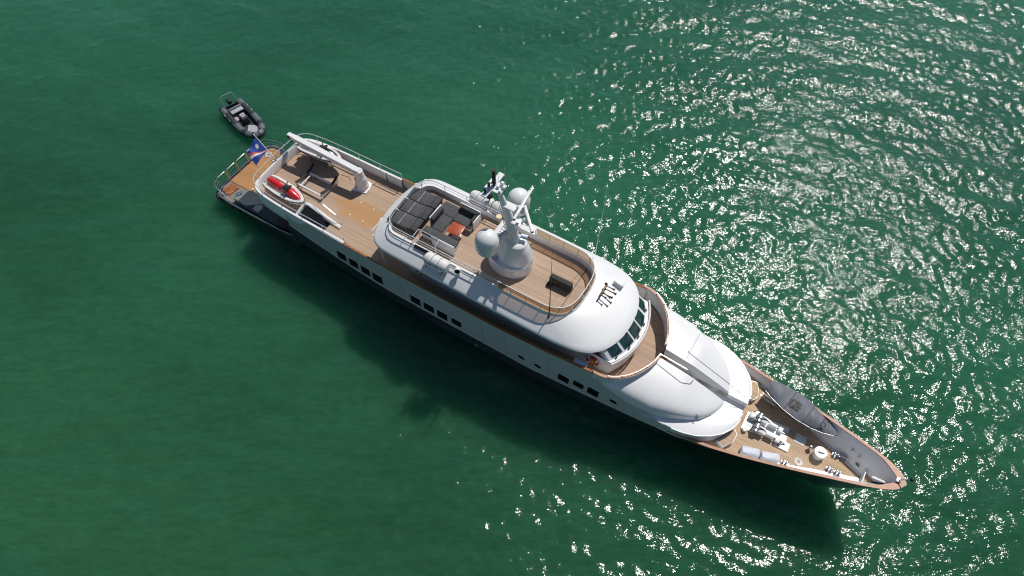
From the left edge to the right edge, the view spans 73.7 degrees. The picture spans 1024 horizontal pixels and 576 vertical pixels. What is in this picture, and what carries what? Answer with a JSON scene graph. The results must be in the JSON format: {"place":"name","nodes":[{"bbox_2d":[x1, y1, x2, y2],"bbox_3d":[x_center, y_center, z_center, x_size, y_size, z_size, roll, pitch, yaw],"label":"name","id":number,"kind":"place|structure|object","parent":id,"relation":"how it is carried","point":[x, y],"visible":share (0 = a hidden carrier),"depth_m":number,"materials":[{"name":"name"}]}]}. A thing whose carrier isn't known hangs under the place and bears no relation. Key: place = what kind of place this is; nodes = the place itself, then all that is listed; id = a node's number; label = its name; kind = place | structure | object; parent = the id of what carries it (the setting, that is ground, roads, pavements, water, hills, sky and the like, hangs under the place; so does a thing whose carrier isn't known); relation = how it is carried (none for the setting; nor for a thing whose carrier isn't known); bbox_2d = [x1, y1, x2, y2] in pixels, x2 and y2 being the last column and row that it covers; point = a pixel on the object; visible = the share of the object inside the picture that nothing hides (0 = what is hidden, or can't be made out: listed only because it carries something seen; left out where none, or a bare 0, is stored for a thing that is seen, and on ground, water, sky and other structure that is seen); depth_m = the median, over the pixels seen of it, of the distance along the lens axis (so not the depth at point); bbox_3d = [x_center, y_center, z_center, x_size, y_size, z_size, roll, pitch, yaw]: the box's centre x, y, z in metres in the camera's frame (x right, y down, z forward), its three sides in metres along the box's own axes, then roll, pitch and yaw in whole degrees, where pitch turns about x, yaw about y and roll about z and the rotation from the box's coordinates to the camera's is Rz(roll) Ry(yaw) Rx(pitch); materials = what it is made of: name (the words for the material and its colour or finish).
{"place":"outdoors","nodes":[
{"label":"outdoors","id":0,"kind":"place"},
{"bbox_2d":[0,0,1023,575],"bbox_3d":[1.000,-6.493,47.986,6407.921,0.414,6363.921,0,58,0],"label":"water","id":1,"kind":"structure","parent":0,"point":[818,204],"depth_m":44.11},
{"bbox_2d":[219,92,265,138],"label":"rigid inflatable boat","id":2,"kind":"object","parent":1,"relation":"on","point":[241,116],"visible":0.99,"depth_m":51.20,"materials":[{"name":"black rubber"}]},
{"bbox_2d":[214,132,913,489],"bbox_3d":[-0.098,-1.336,37.666,44.835,14.396,6.220,27,62,16],"label":"motor yacht","id":3,"kind":"object","parent":1,"relation":"on","point":[662,368],"visible":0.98,"depth_m":36.73,"materials":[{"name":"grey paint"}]},
{"bbox_2d":[223,183,238,194],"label":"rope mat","id":4,"kind":"object","parent":3,"relation":"on","point":[230,189],"visible":1,"depth_m":47.01,"materials":[{"name":"orange fabric"}]},
{"bbox_2d":[247,138,266,164],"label":"flag","id":5,"kind":"object","parent":3,"relation":"attached to","point":[257,150],"visible":1,"depth_m":43.29,"materials":[{"name":"blue fabric"}]},
{"bbox_2d":[262,175,304,204],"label":"jet ski","id":6,"kind":"object","parent":3,"relation":"on","point":[282,189],"visible":1,"depth_m":42.53,"materials":[{"name":"red paint"}]},
{"bbox_2d":[295,163,338,199],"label":"boat cradle","id":7,"kind":"object","parent":3,"relation":"on","point":[308,174],"visible":1,"depth_m":43.48,"materials":[{"name":"white paint"}]},
{"bbox_2d":[297,138,341,168],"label":"jet ski","id":8,"kind":"object","parent":3,"relation":"on","point":[309,153],"visible":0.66,"depth_m":43.90,"materials":[{"name":"white paint"}]},
{"bbox_2d":[336,250,347,261],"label":"window","id":9,"kind":"structure","parent":3,"relation":"in","point":[342,256],"depth_m":42.02,"materials":[{"name":"black glass"}]},
{"bbox_2d":[348,257,358,268],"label":"window","id":10,"kind":"structure","parent":3,"relation":"in","point":[353,263],"depth_m":41.83,"materials":[{"name":"black glass"}]},
{"bbox_2d":[360,265,370,276],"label":"window","id":11,"kind":"structure","parent":3,"relation":"in","point":[366,271],"depth_m":41.64,"materials":[{"name":"black glass"}]},
{"bbox_2d":[372,272,382,283],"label":"window","id":12,"kind":"structure","parent":3,"relation":"in","point":[376,277],"depth_m":41.35,"materials":[{"name":"black glass"}]},
{"bbox_2d":[387,209,423,232],"bbox_3d":[-6.002,-3.826,38.380,1.968,0.277,0.902,25,61,15],"label":"sun pad","id":13,"kind":"object","parent":3,"relation":"on","point":[400,218],"visible":0.88,"depth_m":38.30,"materials":[{"name":"grey fabric"}]},
{"bbox_2d":[397,198,433,220],"bbox_3d":[-5.511,-4.505,38.806,1.968,0.277,0.902,25,61,15],"label":"sun pad","id":14,"kind":"object","parent":3,"relation":"on","point":[415,209],"visible":0.91,"depth_m":38.75,"materials":[{"name":"grey fabric"}]},
{"bbox_2d":[410,294,420,305],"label":"window","id":15,"kind":"structure","parent":3,"relation":"in","point":[415,300],"depth_m":40.70,"materials":[{"name":"black glass"}]},
{"bbox_2d":[407,187,442,209],"bbox_3d":[-5.020,-5.184,39.232,1.968,0.277,0.902,25,61,15],"label":"sun pad","id":16,"kind":"object","parent":3,"relation":"on","point":[423,197],"visible":0.98,"depth_m":39.18,"materials":[{"name":"grey fabric"}]},
{"bbox_2d":[423,302,434,313],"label":"window","id":17,"kind":"structure","parent":3,"relation":"in","point":[428,307],"depth_m":40.45,"materials":[{"name":"black glass"}]},
{"bbox_2d":[423,252,449,275],"bbox_3d":[-4.055,-1.373,36.790,1.469,0.791,0.886,27,52,16],"label":"life raft","id":18,"kind":"object","parent":3,"relation":"attached to","point":[436,262],"visible":1,"depth_m":36.51,"materials":[{"name":"white plastic"}]},
{"bbox_2d":[437,309,447,320],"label":"window","id":19,"kind":"structure","parent":3,"relation":"in","point":[440,314],"depth_m":40.18,"materials":[{"name":"black glass"}]},
{"bbox_2d":[421,201,480,255],"bbox_3d":[-3.440,-3.518,38.140,2.360,0.920,2.780,27,62,16],"label":"corner sofa","id":20,"kind":"object","parent":3,"relation":"on","point":[444,216],"visible":0.96,"depth_m":38.15,"materials":[{"name":"grey fabric"}]},
{"bbox_2d":[447,221,465,239],"bbox_3d":[-3.091,-3.102,38.037,0.822,0.652,0.803,27,62,16],"label":"table","id":21,"kind":"object","parent":3,"relation":"on","point":[455,229],"visible":1,"depth_m":37.77,"materials":[{"name":"orange wood"}]},
{"bbox_2d":[451,317,461,327],"bbox_3d":[-3.240,2.017,39.862,0.774,0.718,0.037,27,62,16],"label":"window","id":22,"kind":"structure","parent":3,"relation":"in","point":[454,321],"depth_m":39.86,"materials":[{"name":"black glass"}]},
{"bbox_2d":[469,190,494,209],"bbox_3d":[-1.718,-5.043,39.087,1.469,0.791,0.886,27,62,16],"label":"life raft","id":23,"kind":"object","parent":3,"relation":"attached to","point":[475,195],"visible":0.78,"depth_m":38.80,"materials":[{"name":"white plastic"}]},
{"bbox_2d":[491,201,503,217],"bbox_3d":[-0.450,-4.365,38.661,1.469,0.791,0.886,27,62,16],"label":"life raft","id":24,"kind":"object","parent":3,"relation":"attached to","point":[495,206],"visible":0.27,"depth_m":38.47,"materials":[{"name":"white plastic"}]},
{"bbox_2d":[557,373,569,383],"bbox_3d":[2.828,4.984,37.600,0.756,0.779,0.037,27,62,16],"label":"window","id":25,"kind":"structure","parent":3,"relation":"in","point":[561,377],"depth_m":37.58,"materials":[{"name":"black glass"}]},
{"bbox_2d":[573,380,583,388],"bbox_3d":[3.604,5.255,37.099,0.686,0.613,0.048,27,62,16],"label":"window","id":26,"kind":"structure","parent":3,"relation":"in","point":[576,383],"depth_m":37.03,"materials":[{"name":"black glass"}]},
{"bbox_2d":[586,356,598,365],"bbox_3d":[4.226,3.837,35.840,0.742,0.742,0.188,27,62,16],"label":"lifebuoy","id":27,"kind":"object","parent":3,"relation":"attached to","point":[592,360],"visible":1,"depth_m":35.72,"materials":[{"name":"red plastic"}]},
{"bbox_2d":[586,386,599,397],"bbox_3d":[4.363,5.611,36.829,0.739,0.861,0.037,27,62,16],"label":"window","id":28,"kind":"structure","parent":3,"relation":"in","point":[591,391],"depth_m":36.82,"materials":[{"name":"black glass"}]},
{"bbox_2d":[740,446,759,458],"bbox_3d":[12.233,8.440,35.101,0.942,0.420,0.476,14,59,9],"label":"covered deck box","id":29,"kind":"object","parent":3,"relation":"on","point":[750,452],"visible":0.92,"depth_m":34.94,"materials":[{"name":"fabric"}]},
{"bbox_2d":[760,451,779,462],"bbox_3d":[13.198,8.662,34.962,0.942,0.420,0.476,12,59,8],"label":"covered deck box","id":30,"kind":"object","parent":3,"relation":"on","point":[770,457],"visible":0.87,"depth_m":34.80,"materials":[{"name":"fabric"}]},
{"bbox_2d":[766,380,837,436],"bbox_3d":[15.169,6.538,35.877,4.040,1.166,1.414,39,66,22],"label":"boat","id":31,"kind":"object","parent":3,"relation":"on","point":[797,406],"visible":1,"depth_m":35.55,"materials":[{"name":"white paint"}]},
{"bbox_2d":[546,273,572,292],"bbox_3d":[2.531,-0.208,36.253,1.358,0.600,0.577,26,62,16],"label":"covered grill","id":32,"kind":"object","parent":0,"point":[560,282],"visible":0.9,"depth_m":36.13,"materials":[{"name":"fabric"}]}
]}

